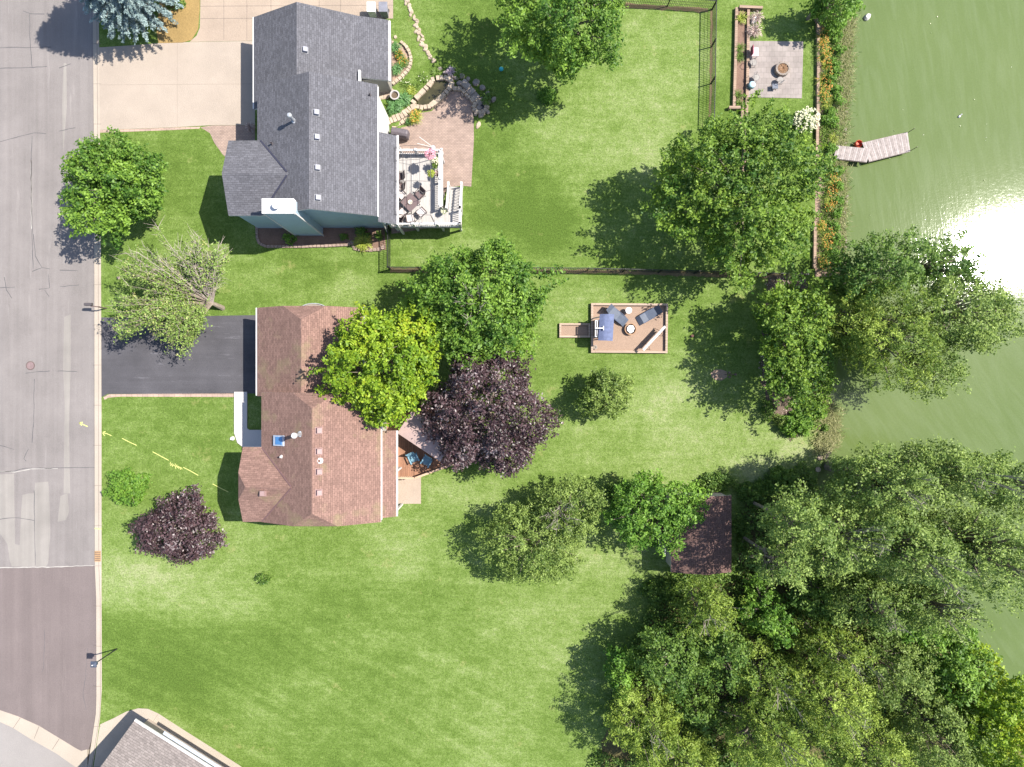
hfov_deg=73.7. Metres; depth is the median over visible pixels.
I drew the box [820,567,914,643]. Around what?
cottonwood tree
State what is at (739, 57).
grass tuft
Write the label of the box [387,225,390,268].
wire fence
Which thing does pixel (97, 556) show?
storm drain
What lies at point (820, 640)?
copse tree
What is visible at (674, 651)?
copse tree
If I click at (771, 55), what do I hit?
lake patio
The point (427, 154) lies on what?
hanging basket
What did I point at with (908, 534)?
cottonwood tree
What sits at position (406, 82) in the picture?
bed plant
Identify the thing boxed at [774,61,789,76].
fire pit
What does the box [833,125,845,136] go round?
bank daylily
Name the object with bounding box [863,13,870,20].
lake boulder
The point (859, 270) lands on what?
willow tree
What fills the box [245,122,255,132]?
porch shrub
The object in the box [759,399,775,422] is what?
bank bush
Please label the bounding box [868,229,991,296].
willow tree
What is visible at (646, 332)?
pit gravel
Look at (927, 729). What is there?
copse tree
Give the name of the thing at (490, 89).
bed plant
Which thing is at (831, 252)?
bank shrub
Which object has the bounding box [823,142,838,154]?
bank shrub
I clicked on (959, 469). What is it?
cottonwood tree
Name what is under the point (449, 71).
lavender
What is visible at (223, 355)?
black driveway
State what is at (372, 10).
wheelie bin
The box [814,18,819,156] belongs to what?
timber border
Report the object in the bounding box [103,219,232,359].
half bare tree
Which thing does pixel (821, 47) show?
bank daylily
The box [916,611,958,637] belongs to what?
bank bush
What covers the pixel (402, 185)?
patio chair
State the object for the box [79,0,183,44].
blue spruce
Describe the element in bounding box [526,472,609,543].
ash tree
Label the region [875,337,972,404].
willow tree
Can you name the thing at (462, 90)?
block wall
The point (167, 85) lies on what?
concrete driveway
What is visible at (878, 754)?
copse tree
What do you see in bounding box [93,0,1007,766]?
lawn
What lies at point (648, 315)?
sun lounger
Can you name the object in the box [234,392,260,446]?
front walk
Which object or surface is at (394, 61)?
lily bed
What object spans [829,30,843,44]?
bank shrub
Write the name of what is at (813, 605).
copse tree
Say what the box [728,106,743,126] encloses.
timber border
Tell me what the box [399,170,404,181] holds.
patio chair
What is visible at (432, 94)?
garden pond
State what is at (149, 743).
taupe house
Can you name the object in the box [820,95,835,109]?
bank daylily
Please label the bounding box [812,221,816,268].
timber border
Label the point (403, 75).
bed edging
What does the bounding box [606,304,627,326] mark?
sun lounger
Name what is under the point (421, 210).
patio chair
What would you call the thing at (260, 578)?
tiny shrub
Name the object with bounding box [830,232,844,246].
bank shrub
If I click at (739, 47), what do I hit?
grass tuft
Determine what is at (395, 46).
bed plant
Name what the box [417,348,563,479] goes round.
purple maple
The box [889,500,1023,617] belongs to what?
cottonwood tree
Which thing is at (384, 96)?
stone side path
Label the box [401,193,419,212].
dining table
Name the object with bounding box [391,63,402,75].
bed plant
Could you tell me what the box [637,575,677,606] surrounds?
shade bush
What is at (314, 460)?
brown house
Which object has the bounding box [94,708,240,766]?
corner pavement
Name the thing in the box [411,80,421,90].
bed plant
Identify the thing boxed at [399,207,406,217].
patio chair
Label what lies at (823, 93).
bank daylily
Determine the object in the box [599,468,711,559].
maple tree
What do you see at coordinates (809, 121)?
hydrangea
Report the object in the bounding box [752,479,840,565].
cottonwood tree
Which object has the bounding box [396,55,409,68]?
bed plant
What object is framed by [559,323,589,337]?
sandpit border
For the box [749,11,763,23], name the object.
ornamental grass
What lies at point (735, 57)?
timber border
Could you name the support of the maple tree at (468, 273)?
on the lawn at (421, 634)
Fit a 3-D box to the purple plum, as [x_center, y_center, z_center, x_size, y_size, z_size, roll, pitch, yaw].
[-24.114,10.521,49.143,6.124,3.913,5.775,-21,90,0]
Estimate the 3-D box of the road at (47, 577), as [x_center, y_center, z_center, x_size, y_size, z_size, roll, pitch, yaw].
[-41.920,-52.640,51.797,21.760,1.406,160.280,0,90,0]
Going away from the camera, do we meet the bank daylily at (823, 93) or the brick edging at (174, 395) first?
the bank daylily at (823, 93)
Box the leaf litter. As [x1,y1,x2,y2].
[758,274,827,438]
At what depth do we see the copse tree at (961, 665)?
45.58 m
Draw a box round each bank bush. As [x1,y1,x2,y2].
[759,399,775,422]
[772,413,786,427]
[776,410,814,440]
[801,400,829,419]
[821,423,829,432]
[834,566,876,584]
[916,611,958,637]
[934,617,979,649]
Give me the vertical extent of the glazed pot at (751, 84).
0.550 m
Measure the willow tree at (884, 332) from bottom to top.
10.037 m
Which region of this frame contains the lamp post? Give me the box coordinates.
[90,648,116,666]
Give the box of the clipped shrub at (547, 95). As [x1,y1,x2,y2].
[537,85,557,106]
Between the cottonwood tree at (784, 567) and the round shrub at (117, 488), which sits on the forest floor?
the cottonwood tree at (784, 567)
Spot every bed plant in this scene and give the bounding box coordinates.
[391,41,401,52]
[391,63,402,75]
[394,49,404,59]
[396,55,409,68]
[399,77,411,89]
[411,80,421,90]
[416,71,430,83]
[429,66,439,76]
[454,69,465,77]
[485,86,495,95]
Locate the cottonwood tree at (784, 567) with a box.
[737,533,816,594]
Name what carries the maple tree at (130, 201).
on the lawn at (421, 634)
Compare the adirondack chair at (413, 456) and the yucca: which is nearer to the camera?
the adirondack chair at (413, 456)
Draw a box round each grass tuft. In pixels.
[734,99,743,105]
[735,42,745,53]
[735,89,744,100]
[736,50,743,63]
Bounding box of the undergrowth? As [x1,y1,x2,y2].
[589,461,1023,766]
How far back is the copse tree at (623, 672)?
47.85 m
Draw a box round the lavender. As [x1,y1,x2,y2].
[445,66,455,76]
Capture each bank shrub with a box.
[820,114,832,126]
[822,24,834,36]
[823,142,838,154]
[824,71,837,84]
[824,106,837,116]
[826,57,841,68]
[826,116,839,128]
[826,219,841,233]
[826,247,840,256]
[828,207,843,219]
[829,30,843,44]
[829,64,843,78]
[829,84,843,96]
[830,180,844,192]
[830,195,844,206]
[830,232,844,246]
[831,21,845,31]
[831,43,847,56]
[831,93,847,106]
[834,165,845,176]
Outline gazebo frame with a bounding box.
[394,145,434,222]
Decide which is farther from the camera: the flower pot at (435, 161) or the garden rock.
the garden rock
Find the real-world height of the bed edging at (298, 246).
0.194 m
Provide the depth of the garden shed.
48.32 m
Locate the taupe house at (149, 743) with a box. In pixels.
[101,719,224,766]
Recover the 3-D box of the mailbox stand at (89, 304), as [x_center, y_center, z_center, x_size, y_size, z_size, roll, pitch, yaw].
[-30.705,-5.752,50.351,0.973,1.302,0.271,7,90,0]
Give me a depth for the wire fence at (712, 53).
50.24 m
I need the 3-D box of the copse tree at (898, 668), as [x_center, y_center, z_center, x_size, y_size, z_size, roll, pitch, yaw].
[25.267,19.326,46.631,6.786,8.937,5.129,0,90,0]
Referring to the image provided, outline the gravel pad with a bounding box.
[398,477,420,503]
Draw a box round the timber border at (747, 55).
[744,9,749,149]
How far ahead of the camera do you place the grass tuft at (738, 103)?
50.73 m
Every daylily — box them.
[407,108,422,125]
[812,41,828,52]
[813,27,829,43]
[813,70,827,86]
[815,52,826,62]
[816,78,832,91]
[816,218,826,232]
[816,254,828,264]
[817,36,829,45]
[817,90,831,103]
[818,46,833,58]
[819,58,833,69]
[819,85,830,95]
[819,232,832,247]
[819,239,832,251]
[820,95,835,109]
[820,260,830,270]
[821,67,833,77]
[822,192,836,208]
[822,204,835,213]
[822,227,835,237]
[825,176,840,188]
[826,185,839,199]
[828,132,839,144]
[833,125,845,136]
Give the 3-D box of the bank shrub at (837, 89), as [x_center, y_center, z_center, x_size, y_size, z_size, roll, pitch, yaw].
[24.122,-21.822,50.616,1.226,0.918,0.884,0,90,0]
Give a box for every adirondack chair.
[405,452,419,464]
[420,454,432,467]
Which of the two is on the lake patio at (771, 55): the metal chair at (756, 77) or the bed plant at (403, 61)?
the metal chair at (756, 77)
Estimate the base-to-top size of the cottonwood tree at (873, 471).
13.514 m
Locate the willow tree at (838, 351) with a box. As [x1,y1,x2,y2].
[811,264,883,374]
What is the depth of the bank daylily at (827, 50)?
50.66 m
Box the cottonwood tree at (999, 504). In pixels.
[946,446,1023,524]
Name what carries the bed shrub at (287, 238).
on the mulch bed at (270, 236)
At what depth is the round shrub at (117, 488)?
50.27 m
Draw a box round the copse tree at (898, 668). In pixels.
[834,625,941,712]
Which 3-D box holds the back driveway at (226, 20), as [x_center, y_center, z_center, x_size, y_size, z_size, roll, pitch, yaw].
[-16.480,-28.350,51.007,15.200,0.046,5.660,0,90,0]
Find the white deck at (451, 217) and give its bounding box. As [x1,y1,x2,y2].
[389,148,462,230]
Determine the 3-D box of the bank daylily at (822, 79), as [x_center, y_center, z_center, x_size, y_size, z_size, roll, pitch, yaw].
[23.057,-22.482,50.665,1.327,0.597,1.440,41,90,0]
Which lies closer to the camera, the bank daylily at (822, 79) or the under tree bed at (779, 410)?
the bank daylily at (822, 79)
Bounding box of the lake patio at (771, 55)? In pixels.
[749,41,802,97]
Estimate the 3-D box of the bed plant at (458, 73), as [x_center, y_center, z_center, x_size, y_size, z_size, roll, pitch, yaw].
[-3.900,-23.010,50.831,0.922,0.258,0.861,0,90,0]
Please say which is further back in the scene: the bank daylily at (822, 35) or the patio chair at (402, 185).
the bank daylily at (822, 35)
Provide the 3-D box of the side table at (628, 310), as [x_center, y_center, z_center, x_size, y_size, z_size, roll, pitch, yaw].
[8.634,-5.407,50.707,0.480,0.493,0.480,0,90,0]
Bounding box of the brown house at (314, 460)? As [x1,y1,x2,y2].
[238,306,402,525]
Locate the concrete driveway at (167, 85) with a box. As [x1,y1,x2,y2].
[99,41,254,129]
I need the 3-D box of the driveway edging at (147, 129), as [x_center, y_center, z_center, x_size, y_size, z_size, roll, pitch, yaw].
[-27.040,-18.963,51.009,7.531,0.042,0.190,-2,90,0]
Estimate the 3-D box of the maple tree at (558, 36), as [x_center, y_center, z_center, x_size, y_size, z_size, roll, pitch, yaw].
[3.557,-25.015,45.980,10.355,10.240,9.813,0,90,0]
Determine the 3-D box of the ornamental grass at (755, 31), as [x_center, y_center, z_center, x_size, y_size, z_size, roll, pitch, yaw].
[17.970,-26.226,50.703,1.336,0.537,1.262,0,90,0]
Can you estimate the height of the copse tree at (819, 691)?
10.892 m
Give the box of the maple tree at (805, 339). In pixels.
[749,269,839,428]
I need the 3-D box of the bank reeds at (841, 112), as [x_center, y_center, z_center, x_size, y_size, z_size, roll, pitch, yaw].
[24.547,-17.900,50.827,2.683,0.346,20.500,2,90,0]
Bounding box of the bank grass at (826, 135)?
[807,13,860,272]
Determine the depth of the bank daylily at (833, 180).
50.70 m
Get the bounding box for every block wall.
[389,103,416,124]
[392,110,414,126]
[452,86,474,102]
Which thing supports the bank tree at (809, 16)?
on the lawn at (421, 634)
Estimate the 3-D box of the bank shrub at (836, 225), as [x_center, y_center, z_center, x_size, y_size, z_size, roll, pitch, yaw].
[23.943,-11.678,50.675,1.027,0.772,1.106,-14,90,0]
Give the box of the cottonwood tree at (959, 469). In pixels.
[875,433,1023,514]
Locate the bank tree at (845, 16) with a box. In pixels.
[799,0,865,32]
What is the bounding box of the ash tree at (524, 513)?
[472,488,592,587]
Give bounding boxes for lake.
[817,0,1023,703]
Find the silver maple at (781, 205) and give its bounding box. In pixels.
[640,89,845,293]
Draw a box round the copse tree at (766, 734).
[711,683,823,766]
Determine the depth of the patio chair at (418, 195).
48.95 m
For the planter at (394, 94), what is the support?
on the lawn at (421, 634)
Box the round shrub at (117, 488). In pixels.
[101,467,152,506]
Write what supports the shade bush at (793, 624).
on the forest floor
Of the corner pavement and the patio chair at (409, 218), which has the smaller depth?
the patio chair at (409, 218)
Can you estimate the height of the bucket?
0.420 m
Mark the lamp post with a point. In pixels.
(93, 663)
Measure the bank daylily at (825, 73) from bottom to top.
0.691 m
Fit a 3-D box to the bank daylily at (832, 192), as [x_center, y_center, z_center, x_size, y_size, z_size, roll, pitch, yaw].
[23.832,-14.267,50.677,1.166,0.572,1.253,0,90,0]
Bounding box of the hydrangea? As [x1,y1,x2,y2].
[790,106,820,136]
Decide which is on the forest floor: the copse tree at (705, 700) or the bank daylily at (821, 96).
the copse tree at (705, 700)
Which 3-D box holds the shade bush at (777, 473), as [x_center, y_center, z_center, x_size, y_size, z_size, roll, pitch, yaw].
[19.931,7.206,49.992,2.716,2.455,2.497,0,90,0]
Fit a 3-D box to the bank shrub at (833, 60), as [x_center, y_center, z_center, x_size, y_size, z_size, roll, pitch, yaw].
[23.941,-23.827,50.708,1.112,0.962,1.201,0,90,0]
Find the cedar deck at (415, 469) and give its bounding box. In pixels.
[387,406,464,478]
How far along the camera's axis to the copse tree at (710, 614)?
46.11 m
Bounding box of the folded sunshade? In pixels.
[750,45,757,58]
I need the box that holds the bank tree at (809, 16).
[804,0,833,20]
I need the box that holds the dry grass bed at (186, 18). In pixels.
[156,0,199,42]
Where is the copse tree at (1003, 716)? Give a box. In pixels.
[925,641,1023,766]
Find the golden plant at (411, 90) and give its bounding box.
[405,85,417,94]
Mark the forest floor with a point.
(612, 749)
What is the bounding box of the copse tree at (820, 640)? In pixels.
[791,618,885,689]
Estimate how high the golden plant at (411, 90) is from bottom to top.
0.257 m
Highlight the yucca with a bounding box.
[734,11,746,24]
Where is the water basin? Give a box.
[471,98,489,114]
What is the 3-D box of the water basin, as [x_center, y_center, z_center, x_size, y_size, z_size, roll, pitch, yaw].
[-2.363,-20.603,50.867,1.395,0.307,1.289,0,90,0]
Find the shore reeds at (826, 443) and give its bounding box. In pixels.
[802,395,851,461]
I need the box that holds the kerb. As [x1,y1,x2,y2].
[88,12,101,766]
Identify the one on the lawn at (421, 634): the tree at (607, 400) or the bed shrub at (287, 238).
the tree at (607, 400)
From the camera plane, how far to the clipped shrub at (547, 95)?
50.36 m
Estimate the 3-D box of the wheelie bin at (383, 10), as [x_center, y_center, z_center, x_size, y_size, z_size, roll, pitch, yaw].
[-9.447,-27.587,50.470,0.640,1.060,0.770,0,90,0]
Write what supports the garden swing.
on the pit gravel at (646, 332)
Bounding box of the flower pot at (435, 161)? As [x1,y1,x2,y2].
[431,157,439,164]
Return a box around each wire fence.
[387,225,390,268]
[387,266,808,276]
[623,0,715,8]
[710,0,716,119]
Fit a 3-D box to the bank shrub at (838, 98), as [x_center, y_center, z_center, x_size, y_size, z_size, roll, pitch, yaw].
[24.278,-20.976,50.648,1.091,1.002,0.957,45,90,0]
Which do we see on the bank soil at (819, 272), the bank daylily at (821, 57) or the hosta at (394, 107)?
the bank daylily at (821, 57)
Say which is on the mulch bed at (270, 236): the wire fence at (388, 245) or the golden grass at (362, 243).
the golden grass at (362, 243)
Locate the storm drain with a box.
[95,551,100,561]
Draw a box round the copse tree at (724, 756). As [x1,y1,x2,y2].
[696,738,761,766]
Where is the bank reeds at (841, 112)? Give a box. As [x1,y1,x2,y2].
[822,12,860,266]
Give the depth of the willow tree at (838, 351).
46.01 m
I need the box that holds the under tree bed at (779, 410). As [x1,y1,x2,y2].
[760,271,829,441]
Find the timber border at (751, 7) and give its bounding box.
[738,5,762,10]
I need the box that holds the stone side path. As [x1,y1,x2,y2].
[379,89,392,99]
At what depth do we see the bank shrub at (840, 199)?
50.52 m
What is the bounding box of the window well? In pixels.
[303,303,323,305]
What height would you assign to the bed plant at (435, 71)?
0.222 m
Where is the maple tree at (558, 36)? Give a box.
[492,0,628,84]
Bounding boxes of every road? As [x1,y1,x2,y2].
[0,0,95,750]
[0,722,74,766]
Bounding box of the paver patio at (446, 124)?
[391,90,473,233]
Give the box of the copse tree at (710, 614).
[665,574,749,642]
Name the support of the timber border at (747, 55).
on the lawn at (421, 634)
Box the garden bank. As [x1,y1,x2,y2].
[388,112,401,129]
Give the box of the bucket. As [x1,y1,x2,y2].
[853,140,862,147]
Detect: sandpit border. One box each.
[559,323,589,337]
[591,303,667,352]
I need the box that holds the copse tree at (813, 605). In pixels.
[784,566,859,625]
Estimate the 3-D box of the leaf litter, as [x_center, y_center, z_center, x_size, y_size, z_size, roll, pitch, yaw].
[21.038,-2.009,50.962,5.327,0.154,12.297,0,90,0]
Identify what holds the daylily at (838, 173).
on the bank soil at (819, 272)
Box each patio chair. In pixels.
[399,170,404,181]
[399,181,405,189]
[399,186,405,199]
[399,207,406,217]
[405,215,414,222]
[414,185,425,201]
[416,206,426,218]
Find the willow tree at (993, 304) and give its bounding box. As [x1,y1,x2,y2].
[872,258,1023,355]
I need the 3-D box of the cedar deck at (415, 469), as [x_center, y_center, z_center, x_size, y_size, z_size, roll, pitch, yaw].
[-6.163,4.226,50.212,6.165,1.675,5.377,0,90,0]
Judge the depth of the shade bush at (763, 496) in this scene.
50.31 m
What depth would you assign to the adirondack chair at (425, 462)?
49.97 m
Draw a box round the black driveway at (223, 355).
[101,315,255,396]
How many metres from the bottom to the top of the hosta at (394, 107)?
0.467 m
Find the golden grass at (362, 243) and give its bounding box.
[352,233,373,254]
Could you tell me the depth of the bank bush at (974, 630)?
49.34 m
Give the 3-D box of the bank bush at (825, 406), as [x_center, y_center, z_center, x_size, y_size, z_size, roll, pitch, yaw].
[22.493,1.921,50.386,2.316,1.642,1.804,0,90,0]
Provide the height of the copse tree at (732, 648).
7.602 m
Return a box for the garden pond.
[411,75,454,111]
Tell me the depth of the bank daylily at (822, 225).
50.67 m
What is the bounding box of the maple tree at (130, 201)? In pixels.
[57,125,172,249]
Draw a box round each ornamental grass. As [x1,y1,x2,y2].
[747,23,762,37]
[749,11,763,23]
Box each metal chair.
[750,57,756,67]
[753,71,759,81]
[776,77,784,84]
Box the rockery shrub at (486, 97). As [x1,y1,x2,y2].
[481,91,491,106]
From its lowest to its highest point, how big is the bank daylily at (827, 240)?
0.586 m
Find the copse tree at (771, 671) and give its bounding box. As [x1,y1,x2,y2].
[726,633,809,721]
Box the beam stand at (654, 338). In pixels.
[641,326,665,349]
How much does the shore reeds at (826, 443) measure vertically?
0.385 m
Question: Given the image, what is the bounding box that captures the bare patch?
[711,369,726,380]
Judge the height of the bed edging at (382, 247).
0.192 m
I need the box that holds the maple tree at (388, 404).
[307,301,443,429]
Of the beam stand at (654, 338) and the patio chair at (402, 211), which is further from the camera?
the beam stand at (654, 338)
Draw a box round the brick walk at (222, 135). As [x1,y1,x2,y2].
[201,125,254,155]
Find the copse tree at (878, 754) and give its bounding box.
[802,706,923,766]
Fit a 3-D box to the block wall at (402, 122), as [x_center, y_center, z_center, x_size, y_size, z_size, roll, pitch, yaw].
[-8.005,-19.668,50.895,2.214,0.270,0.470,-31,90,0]
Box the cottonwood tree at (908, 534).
[829,497,980,605]
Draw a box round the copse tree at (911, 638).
[851,600,946,652]
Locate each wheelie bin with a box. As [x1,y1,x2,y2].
[367,2,377,17]
[379,2,388,17]
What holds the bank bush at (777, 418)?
on the under tree bed at (779, 410)
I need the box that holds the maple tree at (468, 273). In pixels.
[395,230,568,370]
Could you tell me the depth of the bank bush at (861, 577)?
49.84 m
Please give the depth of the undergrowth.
50.67 m
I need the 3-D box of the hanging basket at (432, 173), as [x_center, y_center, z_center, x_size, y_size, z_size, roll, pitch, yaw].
[-5.657,-14.663,47.475,0.628,1.050,0.693,-35,90,0]
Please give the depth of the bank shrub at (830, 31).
50.62 m
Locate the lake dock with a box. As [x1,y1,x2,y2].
[834,128,917,162]
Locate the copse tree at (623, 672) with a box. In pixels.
[602,643,641,700]
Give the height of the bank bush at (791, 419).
1.883 m
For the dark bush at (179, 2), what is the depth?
50.75 m
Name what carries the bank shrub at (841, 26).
on the bank soil at (819, 272)
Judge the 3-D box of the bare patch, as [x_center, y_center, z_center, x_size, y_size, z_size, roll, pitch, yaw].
[15.460,-0.640,50.997,1.240,0.006,0.840,0,90,0]
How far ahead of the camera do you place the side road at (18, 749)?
51.11 m
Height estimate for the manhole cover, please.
0.028 m
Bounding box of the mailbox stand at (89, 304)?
[84,303,106,308]
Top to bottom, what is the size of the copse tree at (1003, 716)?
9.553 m
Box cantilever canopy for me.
[398,412,454,461]
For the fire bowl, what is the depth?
50.67 m
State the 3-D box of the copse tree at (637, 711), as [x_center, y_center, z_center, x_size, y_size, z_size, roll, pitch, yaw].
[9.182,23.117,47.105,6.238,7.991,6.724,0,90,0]
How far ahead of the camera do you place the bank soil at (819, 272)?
50.99 m
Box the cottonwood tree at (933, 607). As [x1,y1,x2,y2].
[877,575,1000,648]
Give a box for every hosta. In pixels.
[386,99,402,115]
[397,91,411,106]
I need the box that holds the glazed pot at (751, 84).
[748,81,755,88]
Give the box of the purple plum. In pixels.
[127,483,229,567]
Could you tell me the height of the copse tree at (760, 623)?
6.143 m
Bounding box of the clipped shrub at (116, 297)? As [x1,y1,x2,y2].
[115,290,138,313]
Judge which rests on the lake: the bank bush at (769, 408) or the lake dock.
the lake dock
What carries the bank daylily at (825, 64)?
on the bank soil at (819, 272)
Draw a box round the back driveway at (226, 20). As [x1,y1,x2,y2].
[190,0,392,41]
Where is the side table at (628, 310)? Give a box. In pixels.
[625,307,631,313]
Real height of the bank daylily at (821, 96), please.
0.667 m
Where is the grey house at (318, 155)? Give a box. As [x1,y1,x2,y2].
[222,2,404,235]
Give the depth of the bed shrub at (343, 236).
50.68 m
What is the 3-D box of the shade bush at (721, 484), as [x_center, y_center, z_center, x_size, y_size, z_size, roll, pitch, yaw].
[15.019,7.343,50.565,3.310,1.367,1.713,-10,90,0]
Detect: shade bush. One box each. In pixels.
[605,481,626,503]
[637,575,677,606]
[695,470,736,492]
[732,476,776,508]
[736,518,752,559]
[762,464,799,497]
[770,616,802,640]
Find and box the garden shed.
[648,492,731,574]
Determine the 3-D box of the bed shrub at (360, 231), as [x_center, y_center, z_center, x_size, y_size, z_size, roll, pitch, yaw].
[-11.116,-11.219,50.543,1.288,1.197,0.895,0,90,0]
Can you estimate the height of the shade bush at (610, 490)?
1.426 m
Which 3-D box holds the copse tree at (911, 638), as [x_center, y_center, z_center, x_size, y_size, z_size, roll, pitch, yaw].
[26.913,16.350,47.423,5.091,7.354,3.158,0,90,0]
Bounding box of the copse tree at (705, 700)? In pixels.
[670,664,722,747]
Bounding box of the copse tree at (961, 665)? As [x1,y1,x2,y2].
[899,626,1003,712]
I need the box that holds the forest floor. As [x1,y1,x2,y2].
[601,478,1023,766]
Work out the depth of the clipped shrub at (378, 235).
50.61 m
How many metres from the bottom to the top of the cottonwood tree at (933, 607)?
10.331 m
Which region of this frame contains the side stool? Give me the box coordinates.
[771,84,777,89]
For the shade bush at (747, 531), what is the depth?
50.53 m
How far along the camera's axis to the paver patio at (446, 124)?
50.98 m
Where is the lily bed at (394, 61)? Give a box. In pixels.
[392,43,408,81]
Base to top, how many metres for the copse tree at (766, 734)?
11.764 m
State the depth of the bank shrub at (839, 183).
50.51 m
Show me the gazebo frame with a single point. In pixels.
(419, 178)
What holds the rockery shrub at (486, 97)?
on the lawn at (421, 634)
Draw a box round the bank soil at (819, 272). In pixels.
[815,25,847,276]
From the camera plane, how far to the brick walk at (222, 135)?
50.99 m
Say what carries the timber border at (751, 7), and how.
on the lawn at (421, 634)
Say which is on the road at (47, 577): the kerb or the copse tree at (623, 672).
the kerb
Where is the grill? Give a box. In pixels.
[391,127,409,140]
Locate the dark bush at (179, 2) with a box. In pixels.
[165,0,185,10]
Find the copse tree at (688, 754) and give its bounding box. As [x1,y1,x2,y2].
[630,721,724,766]
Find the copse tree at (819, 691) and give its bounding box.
[772,651,888,759]
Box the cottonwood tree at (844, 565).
[780,488,893,579]
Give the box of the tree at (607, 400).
[573,366,634,419]
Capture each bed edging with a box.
[255,226,354,247]
[353,245,384,251]
[392,40,412,85]
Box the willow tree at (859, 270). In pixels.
[820,224,942,306]
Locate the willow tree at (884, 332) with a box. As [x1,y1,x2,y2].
[813,280,948,395]
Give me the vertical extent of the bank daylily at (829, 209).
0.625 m
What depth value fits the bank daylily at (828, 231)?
50.69 m
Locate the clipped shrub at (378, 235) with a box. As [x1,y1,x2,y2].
[373,231,383,240]
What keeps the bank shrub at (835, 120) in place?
on the bank soil at (819, 272)
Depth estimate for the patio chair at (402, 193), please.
48.95 m
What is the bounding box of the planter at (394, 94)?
[390,90,398,99]
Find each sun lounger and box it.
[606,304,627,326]
[636,305,662,324]
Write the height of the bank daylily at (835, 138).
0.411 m
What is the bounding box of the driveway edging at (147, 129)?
[100,127,199,132]
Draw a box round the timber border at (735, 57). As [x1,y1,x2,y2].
[732,7,737,105]
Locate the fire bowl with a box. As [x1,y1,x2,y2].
[624,323,635,334]
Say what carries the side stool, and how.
on the lake patio at (771, 55)
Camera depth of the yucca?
50.69 m
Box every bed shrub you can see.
[281,232,296,246]
[339,233,348,240]
[354,227,370,237]
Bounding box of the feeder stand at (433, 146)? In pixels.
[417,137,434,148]
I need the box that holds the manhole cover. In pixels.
[26,361,34,369]
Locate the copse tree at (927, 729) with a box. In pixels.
[881,683,1000,766]
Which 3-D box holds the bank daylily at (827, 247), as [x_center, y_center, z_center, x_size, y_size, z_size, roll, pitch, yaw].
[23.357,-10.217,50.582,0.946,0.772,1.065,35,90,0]
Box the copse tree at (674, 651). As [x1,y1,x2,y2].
[623,618,725,706]
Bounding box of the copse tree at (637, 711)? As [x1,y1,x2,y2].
[601,665,683,766]
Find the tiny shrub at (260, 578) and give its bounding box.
[253,571,272,585]
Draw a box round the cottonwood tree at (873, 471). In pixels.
[819,440,960,519]
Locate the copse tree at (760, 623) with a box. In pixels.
[732,573,798,650]
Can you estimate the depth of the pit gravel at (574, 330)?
50.95 m
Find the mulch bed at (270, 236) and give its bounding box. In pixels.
[256,228,385,249]
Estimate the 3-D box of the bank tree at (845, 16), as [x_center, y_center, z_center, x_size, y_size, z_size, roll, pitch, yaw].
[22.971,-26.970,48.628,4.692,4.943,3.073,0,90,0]
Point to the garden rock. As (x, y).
(475, 82)
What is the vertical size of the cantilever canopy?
2.300 m
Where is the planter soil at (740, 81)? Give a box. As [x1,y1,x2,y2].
[736,10,745,108]
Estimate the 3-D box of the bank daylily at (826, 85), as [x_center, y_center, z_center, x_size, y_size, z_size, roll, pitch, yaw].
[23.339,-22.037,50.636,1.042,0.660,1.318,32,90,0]
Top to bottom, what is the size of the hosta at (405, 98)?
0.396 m
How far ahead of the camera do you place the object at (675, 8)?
50.99 m
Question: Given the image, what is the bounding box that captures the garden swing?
[593,314,613,340]
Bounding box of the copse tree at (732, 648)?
[686,625,763,698]
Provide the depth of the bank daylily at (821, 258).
50.70 m
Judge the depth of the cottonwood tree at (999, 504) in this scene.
43.07 m
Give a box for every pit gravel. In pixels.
[561,325,587,335]
[593,306,664,350]
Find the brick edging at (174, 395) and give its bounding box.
[104,393,233,399]
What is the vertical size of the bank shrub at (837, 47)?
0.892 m
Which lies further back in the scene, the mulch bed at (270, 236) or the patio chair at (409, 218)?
the mulch bed at (270, 236)
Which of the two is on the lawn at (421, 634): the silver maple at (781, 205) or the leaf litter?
the silver maple at (781, 205)
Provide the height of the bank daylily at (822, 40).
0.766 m
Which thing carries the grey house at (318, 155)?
on the lawn at (421, 634)
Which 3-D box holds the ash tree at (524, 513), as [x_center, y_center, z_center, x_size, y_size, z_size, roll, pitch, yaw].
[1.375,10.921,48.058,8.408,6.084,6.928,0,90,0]
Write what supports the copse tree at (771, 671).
on the forest floor
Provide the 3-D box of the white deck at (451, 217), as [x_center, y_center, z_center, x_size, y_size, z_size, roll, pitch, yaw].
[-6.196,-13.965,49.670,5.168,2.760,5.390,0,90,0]
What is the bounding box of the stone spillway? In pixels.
[460,78,481,105]
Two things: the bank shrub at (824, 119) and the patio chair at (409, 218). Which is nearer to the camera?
the patio chair at (409, 218)
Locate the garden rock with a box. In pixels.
[472,79,479,85]
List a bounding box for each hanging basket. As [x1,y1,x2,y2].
[424,148,435,159]
[427,169,434,177]
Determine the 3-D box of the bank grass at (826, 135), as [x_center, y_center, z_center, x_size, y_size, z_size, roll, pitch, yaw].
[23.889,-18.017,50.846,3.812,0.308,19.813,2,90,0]
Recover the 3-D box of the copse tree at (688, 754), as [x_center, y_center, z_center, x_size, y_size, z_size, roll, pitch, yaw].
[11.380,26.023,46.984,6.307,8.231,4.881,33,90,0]
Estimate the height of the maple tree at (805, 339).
7.711 m
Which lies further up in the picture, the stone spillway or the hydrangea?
the stone spillway
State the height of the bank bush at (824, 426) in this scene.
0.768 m
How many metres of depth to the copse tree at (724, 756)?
48.09 m

